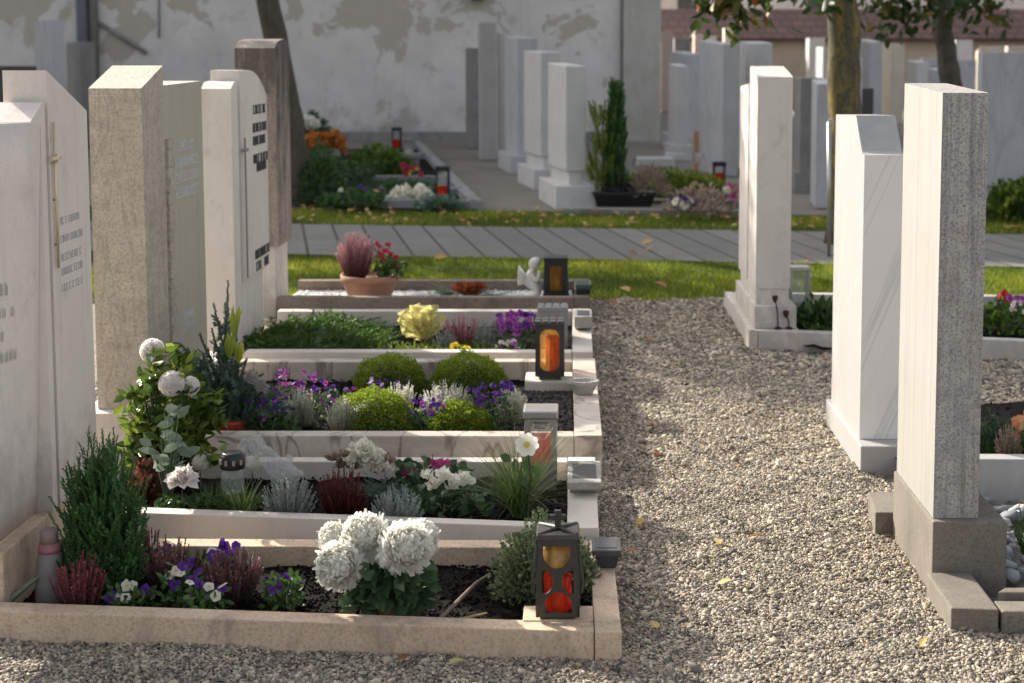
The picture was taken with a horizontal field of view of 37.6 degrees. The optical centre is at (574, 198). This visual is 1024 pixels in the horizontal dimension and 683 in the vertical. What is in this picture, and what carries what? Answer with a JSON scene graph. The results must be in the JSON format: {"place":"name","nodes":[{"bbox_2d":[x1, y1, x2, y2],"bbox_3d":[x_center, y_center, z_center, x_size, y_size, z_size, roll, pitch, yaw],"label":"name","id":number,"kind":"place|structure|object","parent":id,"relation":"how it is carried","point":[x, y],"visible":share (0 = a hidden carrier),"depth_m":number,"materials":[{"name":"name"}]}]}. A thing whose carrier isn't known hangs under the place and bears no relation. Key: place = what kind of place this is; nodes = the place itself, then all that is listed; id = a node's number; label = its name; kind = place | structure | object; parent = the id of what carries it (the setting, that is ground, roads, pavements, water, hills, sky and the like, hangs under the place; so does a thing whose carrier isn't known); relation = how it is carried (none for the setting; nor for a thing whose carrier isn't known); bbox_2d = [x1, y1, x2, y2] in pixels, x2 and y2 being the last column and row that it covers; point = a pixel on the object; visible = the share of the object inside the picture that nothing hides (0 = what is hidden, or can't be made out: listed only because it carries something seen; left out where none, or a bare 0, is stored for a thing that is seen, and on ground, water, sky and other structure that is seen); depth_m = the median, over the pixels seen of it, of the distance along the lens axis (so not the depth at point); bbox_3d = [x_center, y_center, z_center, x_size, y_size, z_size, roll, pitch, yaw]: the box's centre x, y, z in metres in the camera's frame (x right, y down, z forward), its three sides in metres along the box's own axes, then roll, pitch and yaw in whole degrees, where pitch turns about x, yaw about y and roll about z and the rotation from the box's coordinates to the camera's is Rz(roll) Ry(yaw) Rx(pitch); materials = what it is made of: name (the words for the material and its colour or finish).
{"place":"outdoors","nodes":[
{"label":"outdoors","id":0,"kind":"place"},
{"bbox_2d":[0,0,660,141],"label":"plastered building","id":1,"kind":"structure","parent":0,"point":[370,70],"depth_m":26.85,"materials":[{"name":"paint"}]},
{"bbox_2d":[0,296,1023,682],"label":"gravel","id":2,"kind":"structure","parent":0,"point":[744,412],"depth_m":4.51,"materials":[{"name":"gravel"}]},
{"bbox_2d":[868,492,893,535],"bbox_3d":[1.075,1.029,4.863,0.250,0.096,0.230,0,5,0],"label":"kerb stone","id":3,"kind":"object","parent":2,"relation":"on","point":[880,508],"visible":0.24,"depth_m":4.79,"materials":[{"name":"stone"}]},
{"bbox_2d":[927,573,997,636],"bbox_3d":[1.046,1.106,4.065,0.123,0.093,0.284,0,5,0],"label":"kerb stone","id":4,"kind":"object","parent":2,"relation":"on","point":[958,600],"visible":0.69,"depth_m":3.99,"materials":[{"name":"stone"}]},
{"bbox_2d":[0,107,1023,682],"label":"ground","id":5,"kind":"structure","parent":0,"point":[490,185],"depth_m":16.21,"materials":[{"name":"gravel"}]},
{"bbox_2d":[0,70,96,602],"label":"headstone","id":6,"kind":"object","parent":5,"relation":"on","point":[47,397],"visible":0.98,"depth_m":4.29,"materials":[{"name":"stone"}]},
{"bbox_2d":[34,20,65,89],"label":"headstone","id":7,"kind":"object","parent":5,"relation":"on","point":[49,47],"visible":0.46,"depth_m":24.20,"materials":[{"name":"stone"}]},
{"bbox_2d":[66,42,95,145],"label":"headstone","id":8,"kind":"object","parent":5,"relation":"on","point":[81,69],"visible":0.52,"depth_m":25.35,"materials":[{"name":"grey stone"}]},
{"bbox_2d":[88,66,222,470],"bbox_3d":[-1.663,0.215,5.967,0.275,1.488,1.160,0,5,0],"label":"headstone","id":9,"kind":"object","parent":5,"relation":"on","point":[146,162],"visible":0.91,"depth_m":5.48,"materials":[{"name":"beige stone"}]},
{"bbox_2d":[201,70,269,365],"bbox_3d":[-1.659,0.092,7.437,0.168,1.457,0.790,0,5,0],"label":"headstone","id":10,"kind":"object","parent":5,"relation":"on","point":[235,165],"visible":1,"depth_m":7.12,"materials":[{"name":"white stone"}]},
{"bbox_2d":[234,39,291,318],"bbox_3d":[-1.804,-0.115,8.738,0.232,1.625,0.420,0,5,0],"label":"headstone","id":11,"kind":"object","parent":5,"relation":"on","point":[266,61],"visible":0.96,"depth_m":8.60,"materials":[{"name":"brown stone"}]},
{"bbox_2d":[256,0,318,207],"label":"leaning tree","id":12,"kind":"object","parent":5,"relation":"on","point":[272,23],"visible":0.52,"depth_m":15.08,"materials":[{"name":"grey plant"}]},
{"bbox_2d":[0,539,621,661],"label":"grave border","id":13,"kind":"object","parent":5,"relation":"on","point":[601,635],"visible":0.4,"depth_m":3.84,"materials":[{"name":"stone"}]},
{"bbox_2d":[21,563,591,619],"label":"soil","id":14,"kind":"structure","parent":13,"relation":"in","point":[499,614],"depth_m":4.13,"materials":[{"name":"soil"}]},
{"bbox_2d":[35,526,63,603],"bbox_3d":[-1.432,1.003,4.093,0.085,0.212,0.085,0,5,0],"label":"grave candle","id":15,"kind":"object","parent":14,"relation":"on","point":[49,548],"visible":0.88,"depth_m":4.06,"materials":[{"name":"white plastic"}]},
{"bbox_2d":[48,549,106,604],"bbox_3d":[-1.321,1.032,3.998,0.153,0.174,0.127,0,5,0],"label":"heather","id":16,"kind":"object","parent":14,"relation":"on","point":[74,591],"visible":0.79,"depth_m":3.98,"materials":[{"name":"plant"}]},
{"bbox_2d":[46,425,150,605],"bbox_3d":[-1.299,0.868,4.112,0.258,0.500,0.250,-5,8,-44],"label":"conifer shrub","id":17,"kind":"object","parent":14,"relation":"on","point":[103,511],"visible":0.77,"depth_m":4.08,"materials":[{"name":"plant"}]},
{"bbox_2d":[99,579,156,606],"bbox_3d":[-1.194,1.077,4.023,0.147,0.118,0.131,0,5,0],"label":"pansy","id":18,"kind":"object","parent":14,"relation":"on","point":[118,597],"visible":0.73,"depth_m":4.01,"materials":[{"name":"green plant"}]},
{"bbox_2d":[140,534,202,594],"bbox_3d":[-1.118,1.020,4.169,0.147,0.166,0.146,4,7,39],"label":"heather","id":19,"kind":"object","parent":14,"relation":"on","point":[159,565],"visible":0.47,"depth_m":4.15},
{"bbox_2d":[153,561,203,607],"bbox_3d":[-1.067,1.047,4.045,0.132,0.149,0.117,0,5,0],"label":"pansy","id":20,"kind":"object","parent":14,"relation":"on","point":[182,569],"visible":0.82,"depth_m":4.03,"materials":[{"name":"green plant"}]},
{"bbox_2d":[176,579,233,609],"bbox_3d":[-0.978,1.078,3.981,0.156,0.130,0.133,0,5,0],"label":"pansy","id":21,"kind":"object","parent":14,"relation":"on","point":[204,596],"visible":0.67,"depth_m":3.97,"materials":[{"name":"green plant"}]},
{"bbox_2d":[200,543,263,607],"bbox_3d":[-0.938,1.032,4.095,0.181,0.157,0.148,0,5,0],"label":"heather","id":22,"kind":"object","parent":14,"relation":"on","point":[240,585],"visible":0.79,"depth_m":4.08,"materials":[{"name":"plant"}]},
{"bbox_2d":[258,567,305,611],"bbox_3d":[-0.788,1.064,4.069,0.136,0.112,0.128,0,5,0],"label":"pansy","id":23,"kind":"object","parent":14,"relation":"on","point":[278,586],"visible":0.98,"depth_m":4.04,"materials":[{"name":"green plant"}]},
{"bbox_2d":[312,508,441,616],"bbox_3d":[-0.522,0.974,3.967,0.349,0.291,0.256,0,5,0],"label":"chrysanthemum","id":24,"kind":"object","parent":14,"relation":"on","point":[403,582],"visible":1,"depth_m":3.91,"materials":[{"name":"plant"}]},
{"bbox_2d":[485,506,602,609],"bbox_3d":[-0.079,0.979,4.130,0.338,0.252,0.286,0,5,0],"label":"shrub","id":25,"kind":"object","parent":14,"relation":"on","point":[513,575],"visible":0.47,"depth_m":4.09,"materials":[{"name":"green plant"}]},
{"bbox_2d":[523,606,592,622],"bbox_3d":[-0.043,1.104,3.870,0.179,0.074,0.102,0,5,0],"label":"lantern stand","id":26,"kind":"object","parent":14,"relation":"on","point":[586,614],"visible":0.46,"depth_m":3.83,"materials":[{"name":"stone"}]},
{"bbox_2d":[531,509,583,618],"bbox_3d":[-0.044,0.932,3.856,0.136,0.271,0.115,0,5,0],"label":"grave lantern","id":27,"kind":"object","parent":26,"relation":"on","point":[557,556],"visible":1,"depth_m":3.81,"materials":[{"name":"brown metal"}]},
{"bbox_2d":[135,457,598,547],"bbox_3d":[-0.715,1.009,4.883,1.571,0.132,0.808,0,5,0],"label":"grave border","id":28,"kind":"object","parent":5,"relation":"on","point":[173,523],"visible":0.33,"depth_m":4.61,"materials":[{"name":"stone"}]},
{"bbox_2d":[144,476,565,521],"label":"soil","id":29,"kind":"structure","parent":28,"relation":"in","point":[555,503],"depth_m":5.02,"materials":[{"name":"soil"}]},
{"bbox_2d":[138,403,200,497],"bbox_3d":[-1.307,0.826,4.829,0.187,0.359,0.131,0,5,0],"label":"grey leaf plant","id":30,"kind":"object","parent":29,"relation":"on","point":[177,443],"visible":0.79,"depth_m":4.81,"materials":[{"name":"plant"}]},
{"bbox_2d":[113,338,228,491],"bbox_3d":[-1.373,0.725,5.045,0.414,0.522,0.376,0,5,0],"label":"flowering evergreen","id":31,"kind":"object","parent":29,"relation":"on","point":[175,385],"visible":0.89,"depth_m":5.00,"materials":[{"name":"green plant"}]},
{"bbox_2d":[153,490,271,511],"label":"ground cover","id":32,"kind":"object","parent":29,"relation":"on","point":[166,501],"visible":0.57,"depth_m":4.74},
{"bbox_2d":[237,436,303,485],"bbox_3d":[-0.996,0.861,4.965,0.231,0.142,0.113,2,6,18],"label":"tulle bow","id":33,"kind":"object","parent":29,"relation":"on","point":[272,461],"visible":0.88,"depth_m":4.95,"materials":[{"name":"fabric"}]},
{"bbox_2d":[260,471,317,512],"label":"silver bush","id":34,"kind":"object","parent":29,"relation":"on","point":[286,497],"visible":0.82,"depth_m":4.67,"materials":[{"name":"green plant"}]},
{"bbox_2d":[316,462,368,514],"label":"red leaf bush","id":35,"kind":"object","parent":29,"relation":"on","point":[337,499],"visible":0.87,"depth_m":4.66,"materials":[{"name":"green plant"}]},
{"bbox_2d":[324,435,443,497],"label":"flowers","id":36,"kind":"object","parent":29,"relation":"on","point":[364,451],"visible":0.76,"depth_m":4.89,"materials":[{"name":"beige plant"}]},
{"bbox_2d":[370,483,424,516],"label":"silver bush","id":37,"kind":"object","parent":29,"relation":"on","point":[406,508],"visible":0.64,"depth_m":4.63,"materials":[{"name":"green plant"}]},
{"bbox_2d":[394,454,475,492],"bbox_3d":[-0.467,0.924,5.007,0.276,0.130,0.207,0,5,0],"label":"cyclamen","id":38,"kind":"object","parent":29,"relation":"on","point":[409,471],"visible":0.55,"depth_m":4.98,"materials":[{"name":"green plant"}]},
{"bbox_2d":[407,465,496,518],"bbox_3d":[-0.397,0.927,4.764,0.303,0.168,0.227,0,5,0],"label":"cyclamen","id":39,"kind":"object","parent":29,"relation":"on","point":[432,490],"visible":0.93,"depth_m":4.75,"materials":[{"name":"green plant"}]},
{"bbox_2d":[418,420,597,520],"bbox_3d":[-0.217,0.861,4.724,0.704,0.308,0.673,0,5,0],"label":"grass tuft","id":40,"kind":"object","parent":29,"relation":"on","point":[511,502],"visible":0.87,"depth_m":4.76,"materials":[{"name":"plant"}]},
{"bbox_2d":[500,432,540,520],"bbox_3d":[-0.169,0.872,4.668,0.129,0.297,0.048,0,5,0],"label":"anemone","id":41,"kind":"object","parent":29,"relation":"on","point":[527,444],"visible":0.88,"depth_m":4.66,"materials":[{"name":"white plant"}]},
{"bbox_2d":[523,403,557,489],"bbox_3d":[-0.116,0.842,5.102,0.118,0.273,0.118,0,5,0],"label":"grave lantern","id":42,"kind":"object","parent":29,"relation":"on","point":[541,415],"visible":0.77,"depth_m":5.05,"materials":[{"name":"metal"}]},
{"bbox_2d":[567,461,601,491],"bbox_3d":[0.030,0.915,4.918,0.110,0.049,0.260,0,5,0],"label":"holy water font","id":43,"kind":"object","parent":28,"relation":"on","point":[589,478],"visible":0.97,"depth_m":4.85,"materials":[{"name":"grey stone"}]},
{"bbox_2d":[205,358,601,474],"bbox_3d":[-0.711,0.873,6.109,1.618,0.172,1.400,0,5,0],"label":"grave border","id":44,"kind":"object","parent":5,"relation":"on","point":[585,435],"visible":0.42,"depth_m":5.42,"materials":[{"name":"stone"}]},
{"bbox_2d":[195,379,573,430],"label":"soil","id":45,"kind":"structure","parent":44,"relation":"in","point":[340,392],"depth_m":6.35,"materials":[{"name":"soil"}]},
{"bbox_2d":[182,280,294,430],"bbox_3d":[-1.280,0.608,5.702,0.429,0.605,0.261,2,6,23],"label":"fir bouquet","id":46,"kind":"object","parent":45,"relation":"on","point":[232,349],"visible":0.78,"depth_m":5.68,"materials":[{"name":"plant"}]},
{"bbox_2d":[327,383,420,430],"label":"shrub","id":47,"kind":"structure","parent":45,"relation":"on","point":[378,413],"depth_m":5.74,"materials":[{"name":"green plant"}]},
{"bbox_2d":[351,351,429,395],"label":"shrub","id":48,"kind":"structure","parent":45,"relation":"on","point":[392,372],"depth_m":6.45,"materials":[{"name":"green plant"}]},
{"bbox_2d":[424,398,496,430],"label":"shrub","id":49,"kind":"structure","parent":45,"relation":"on","point":[461,418],"depth_m":5.75,"materials":[{"name":"green plant"}]},
{"bbox_2d":[428,347,512,398],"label":"shrub","id":50,"kind":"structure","parent":45,"relation":"on","point":[470,373],"depth_m":6.44,"materials":[{"name":"green plant"}]},
{"bbox_2d":[496,390,573,430],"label":"lava chips","id":51,"kind":"object","parent":45,"relation":"on","point":[562,400],"visible":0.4,"depth_m":6.17,"materials":[{"name":"gravel"}]},
{"bbox_2d":[525,372,571,391],"bbox_3d":[-0.114,0.812,6.566,0.205,0.068,0.200,0,5,0],"label":"lantern stand","id":52,"kind":"object","parent":45,"relation":"on","point":[533,381],"visible":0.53,"depth_m":6.47,"materials":[{"name":"stone"}]},
{"bbox_2d":[535,317,564,379],"bbox_3d":[-0.109,0.651,6.530,0.129,0.259,0.129,0,5,0],"label":"grave lantern","id":53,"kind":"object","parent":52,"relation":"on","point":[554,366],"visible":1,"depth_m":6.48,"materials":[{"name":"brown metal"}]},
{"bbox_2d":[334,170,476,209],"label":"soil","id":54,"kind":"structure","parent":5,"relation":"on","point":[431,174],"depth_m":15.87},
{"bbox_2d":[291,143,347,204],"bbox_3d":[-2.614,-0.256,15.232,0.726,0.638,0.598,0,5,0],"label":"conifer","id":55,"kind":"object","parent":54,"relation":"on","point":[320,177],"visible":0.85,"depth_m":15.13,"materials":[{"name":"plant"}]},
{"bbox_2d":[314,186,388,207],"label":"ground cover","id":56,"kind":"object","parent":54,"relation":"on","point":[354,198],"visible":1,"depth_m":14.64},
{"bbox_2d":[341,140,423,174],"bbox_3d":[-2.401,-0.483,18.327,1.112,0.490,0.854,0,5,0],"label":"shrub","id":57,"kind":"object","parent":54,"relation":"on","point":[380,162],"visible":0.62,"depth_m":18.19,"materials":[{"name":"plant"}]},
{"bbox_2d":[243,309,592,378],"bbox_3d":[-0.759,0.737,7.543,1.682,0.172,1.200,0,5,0],"label":"grave border","id":58,"kind":"object","parent":5,"relation":"on","point":[581,343],"visible":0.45,"depth_m":7.00,"materials":[{"name":"stone"}]},
{"bbox_2d":[295,325,571,349],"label":"soil","id":59,"kind":"structure","parent":58,"relation":"in","point":[508,337],"depth_m":7.73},
{"bbox_2d":[241,305,402,348],"bbox_3d":[-1.237,0.670,7.491,0.917,0.136,0.951,0,5,0],"label":"juniper carpet","id":60,"kind":"object","parent":59,"relation":"on","point":[323,331],"visible":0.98,"depth_m":7.39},
{"bbox_2d":[397,303,446,339],"bbox_3d":[-0.750,0.605,7.385,0.246,0.188,0.120,0,5,0],"label":"wrapped bouquet","id":61,"kind":"object","parent":59,"relation":"on","point":[418,321],"visible":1,"depth_m":7.36,"materials":[{"name":"beige plant"}]},
{"bbox_2d":[491,309,536,348],"bbox_3d":[-0.274,0.654,7.344,0.301,0.212,0.237,0,5,0],"label":"aster","id":62,"kind":"object","parent":59,"relation":"on","point":[513,325],"visible":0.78,"depth_m":7.32,"materials":[{"name":"purple plant"}]},
{"bbox_2d":[277,279,589,319],"bbox_3d":[-0.807,0.611,8.912,1.786,0.167,0.710,0,5,0],"label":"grave border","id":63,"kind":"object","parent":5,"relation":"on","point":[578,301],"visible":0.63,"depth_m":8.56,"materials":[{"name":"brown stone"}]},
{"bbox_2d":[465,48,478,147],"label":"headstone","id":64,"kind":"object","parent":5,"relation":"on","point":[472,99],"visible":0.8,"depth_m":24.78,"materials":[{"name":"stone"}]},
{"bbox_2d":[478,22,496,159],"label":"headstone","id":65,"kind":"object","parent":5,"relation":"on","point":[487,91],"visible":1,"depth_m":21.86,"materials":[{"name":"grey stone"}]},
{"bbox_2d":[496,33,512,156],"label":"headstone","id":66,"kind":"object","parent":5,"relation":"on","point":[500,53],"visible":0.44,"depth_m":22.30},
{"bbox_2d":[498,36,537,173],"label":"headstone","id":67,"kind":"object","parent":5,"relation":"on","point":[512,155],"visible":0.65,"depth_m":19.73,"materials":[{"name":"stone"}]},
{"bbox_2d":[518,51,560,189],"bbox_3d":[-0.389,-0.941,17.627,0.381,1.596,1.161,-1,6,-12],"label":"headstone","id":68,"kind":"object","parent":5,"relation":"on","point":[533,168],"visible":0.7,"depth_m":17.38,"materials":[{"name":"stone"}]},
{"bbox_2d":[539,63,595,208],"bbox_3d":[-0.088,-0.667,15.448,0.395,1.460,1.185,-1,5,-10],"label":"headstone","id":69,"kind":"object","parent":5,"relation":"on","point":[564,185],"visible":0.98,"depth_m":15.02,"materials":[{"name":"stone"}]},
{"bbox_2d":[592,190,656,206],"bbox_3d":[0.489,-0.003,14.958,0.638,0.150,0.290,0,5,0],"label":"plant trough","id":70,"kind":"object","parent":5,"relation":"on","point":[613,199],"visible":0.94,"depth_m":14.84,"materials":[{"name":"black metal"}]},
{"bbox_2d":[585,99,617,190],"bbox_3d":[0.275,-0.529,14.924,0.351,0.924,0.341,0,5,0],"label":"columnar conifer","id":71,"kind":"object","parent":70,"relation":"in","point":[595,116],"visible":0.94,"depth_m":14.85,"materials":[{"name":"green plant"}]},
{"bbox_2d":[602,76,629,188],"bbox_3d":[0.413,-0.643,14.899,0.290,1.155,0.296,0,5,0],"label":"columnar conifer","id":72,"kind":"object","parent":70,"relation":"in","point":[617,97],"visible":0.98,"depth_m":14.84,"materials":[{"name":"green plant"}]},
{"bbox_2d":[605,166,738,198],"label":"flowering plants","id":73,"kind":"object","parent":5,"relation":"on","point":[679,179],"visible":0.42,"depth_m":15.59,"materials":[{"name":"plant"}]},
{"bbox_2d":[664,64,691,160],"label":"headstone","id":74,"kind":"object","parent":5,"relation":"on","point":[677,142],"visible":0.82,"depth_m":21.90,"materials":[{"name":"stone"}]},
{"bbox_2d":[662,51,698,148],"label":"headstone","id":75,"kind":"object","parent":5,"relation":"on","point":[690,60],"visible":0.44,"depth_m":24.76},
{"bbox_2d":[699,41,738,175],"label":"headstone","id":76,"kind":"object","parent":5,"relation":"on","point":[718,94],"visible":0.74,"depth_m":19.05,"materials":[{"name":"stone"}]},
{"bbox_2d":[738,41,771,167],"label":"headstone","id":77,"kind":"object","parent":5,"relation":"on","point":[755,53],"visible":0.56,"depth_m":19.53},
{"bbox_2d":[690,0,861,244],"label":"lichened tree","id":78,"kind":"object","parent":5,"relation":"on","point":[843,63],"visible":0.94,"depth_m":11.88,"materials":[{"name":"green plant"}]},
{"bbox_2d":[791,77,821,193],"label":"headstone","id":79,"kind":"object","parent":5,"relation":"on","point":[801,173],"visible":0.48,"depth_m":16.68,"materials":[{"name":"stone"}]},
{"bbox_2d":[810,79,828,207],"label":"headstone","id":80,"kind":"object","parent":5,"relation":"on","point":[818,181],"visible":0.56,"depth_m":14.94,"materials":[{"name":"stone"}]},
{"bbox_2d":[826,114,902,474],"bbox_3d":[1.138,0.332,5.767,0.204,1.313,0.760,0,5,0],"label":"headstone","id":81,"kind":"object","parent":5,"relation":"on","point":[862,411],"visible":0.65,"depth_m":5.52,"materials":[{"name":"grey stone"}]},
{"bbox_2d":[860,39,881,114],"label":"headstone","id":82,"kind":"object","parent":5,"relation":"on","point":[870,53],"visible":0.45,"depth_m":31.75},
{"bbox_2d":[725,292,1023,359],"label":"grave border","id":83,"kind":"object","parent":5,"relation":"on","point":[796,338],"visible":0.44,"depth_m":7.70,"materials":[{"name":"white stone"}]},
{"bbox_2d":[736,66,795,327],"bbox_3d":[1.039,-0.044,8.175,0.218,1.355,0.915,0,5,0],"label":"headstone","id":84,"kind":"object","parent":83,"relation":"on","point":[766,115],"visible":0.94,"depth_m":7.78,"materials":[{"name":"white stone"}]},
{"bbox_2d":[881,44,904,123],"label":"headstone","id":85,"kind":"object","parent":5,"relation":"on","point":[892,79],"visible":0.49,"depth_m":33.70,"materials":[{"name":"stone"}]},
{"bbox_2d":[804,304,1023,349],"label":"soil","id":86,"kind":"structure","parent":5,"relation":"on","point":[1001,335],"depth_m":7.96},
{"bbox_2d":[796,292,832,330],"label":"ground cover","id":87,"kind":"object","parent":86,"relation":"on","point":[823,316],"visible":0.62,"depth_m":8.00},
{"bbox_2d":[983,295,1023,335],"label":"ground cover","id":88,"kind":"object","parent":86,"relation":"on","point":[993,315],"visible":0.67,"depth_m":7.97,"materials":[{"name":"plant"}]},
{"bbox_2d":[857,0,1016,86],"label":"thin tree","id":89,"kind":"object","parent":5,"relation":"on","point":[942,13],"visible":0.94,"depth_m":15.16,"materials":[{"name":"green plant"}]},
{"bbox_2d":[893,83,1006,596],"bbox_3d":[1.107,0.392,4.412,0.208,1.450,0.530,0,5,0],"label":"headstone","id":90,"kind":"object","parent":5,"relation":"on","point":[947,517],"visible":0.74,"depth_m":4.21,"materials":[{"name":"grey stone"}]},
{"bbox_2d":[978,52,1023,185],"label":"headstone","id":91,"kind":"object","parent":5,"relation":"on","point":[1001,78],"visible":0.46,"depth_m":17.44,"materials":[{"name":"stone"}]},
{"bbox_2d":[979,454,1023,504],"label":"grave border","id":92,"kind":"object","parent":5,"relation":"on","point":[1001,478],"depth_m":5.07,"materials":[{"name":"white stone"}]},
{"bbox_2d":[983,496,1023,584],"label":"grey cobbles","id":93,"kind":"object","parent":5,"relation":"on","point":[1014,571],"visible":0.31,"depth_m":4.61,"materials":[{"name":"stone"}]},
{"bbox_2d":[994,588,1023,634],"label":"kerb stone","id":94,"kind":"object","parent":5,"relation":"on","point":[1009,604],"visible":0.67,"depth_m":3.94,"materials":[{"name":"stone"}]},
{"bbox_2d":[90,221,1023,266],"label":"path","id":95,"kind":"structure","parent":0,"point":[619,243],"depth_m":12.15,"materials":[{"name":"stone"}]},
{"bbox_2d":[90,205,1023,233],"bbox_3d":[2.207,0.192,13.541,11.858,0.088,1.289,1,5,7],"label":"grass","id":96,"kind":"structure","parent":0,"point":[592,222],"depth_m":13.72,"materials":[{"name":"plant"}]},
{"bbox_2d":[661,181,738,217],"bbox_3d":[1.179,-0.006,14.059,0.775,0.331,0.669,0,5,0],"label":"flower mound","id":97,"kind":"object","parent":96,"relation":"on","point":[701,193],"visible":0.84,"depth_m":14.01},
{"bbox_2d":[986,175,1023,221],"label":"hedge","id":98,"kind":"object","parent":96,"relation":"on","point":[1011,193],"visible":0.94,"depth_m":13.59,"materials":[{"name":"green plant"}]},
{"bbox_2d":[91,251,1023,301],"bbox_3d":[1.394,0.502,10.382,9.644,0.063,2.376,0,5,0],"label":"grass","id":99,"kind":"structure","parent":0,"point":[1015,277],"depth_m":10.37,"materials":[{"name":"plant"}]},
{"bbox_2d":[660,9,1023,106],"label":"tiled wall","id":100,"kind":"structure","parent":0,"point":[786,40],"depth_m":45.79,"materials":[{"name":"tile"}]},
{"bbox_2d":[661,0,1023,8],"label":"pale house","id":101,"kind":"structure","parent":0,"point":[787,4],"depth_m":61.52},
{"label":"soil","id":102,"kind":"structure","parent":0,"visible":0},
{"bbox_2d":[293,289,572,295],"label":"white gravel","id":103,"kind":"structure","parent":102,"relation":"on","point":[411,292],"depth_m":9.08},
{"bbox_2d":[340,270,398,295],"bbox_3d":[-1.213,0.521,8.868,0.343,0.154,0.343,0,5,0],"label":"terracotta bowl","id":104,"kind":"object","parent":103,"relation":"on","point":[369,284],"visible":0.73,"depth_m":8.74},
{"bbox_2d":[335,231,375,277],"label":"heather","id":105,"kind":"object","parent":104,"relation":"in","point":[355,258],"visible":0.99,"depth_m":8.81,"materials":[{"name":"plant"}]},
{"bbox_2d":[543,255,569,295],"bbox_3d":[-0.112,0.470,8.803,0.166,0.266,0.166,0,5,0],"label":"grave lantern","id":106,"kind":"object","parent":103,"relation":"on","point":[555,283],"visible":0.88,"depth_m":8.74,"materials":[{"name":"black metal"}]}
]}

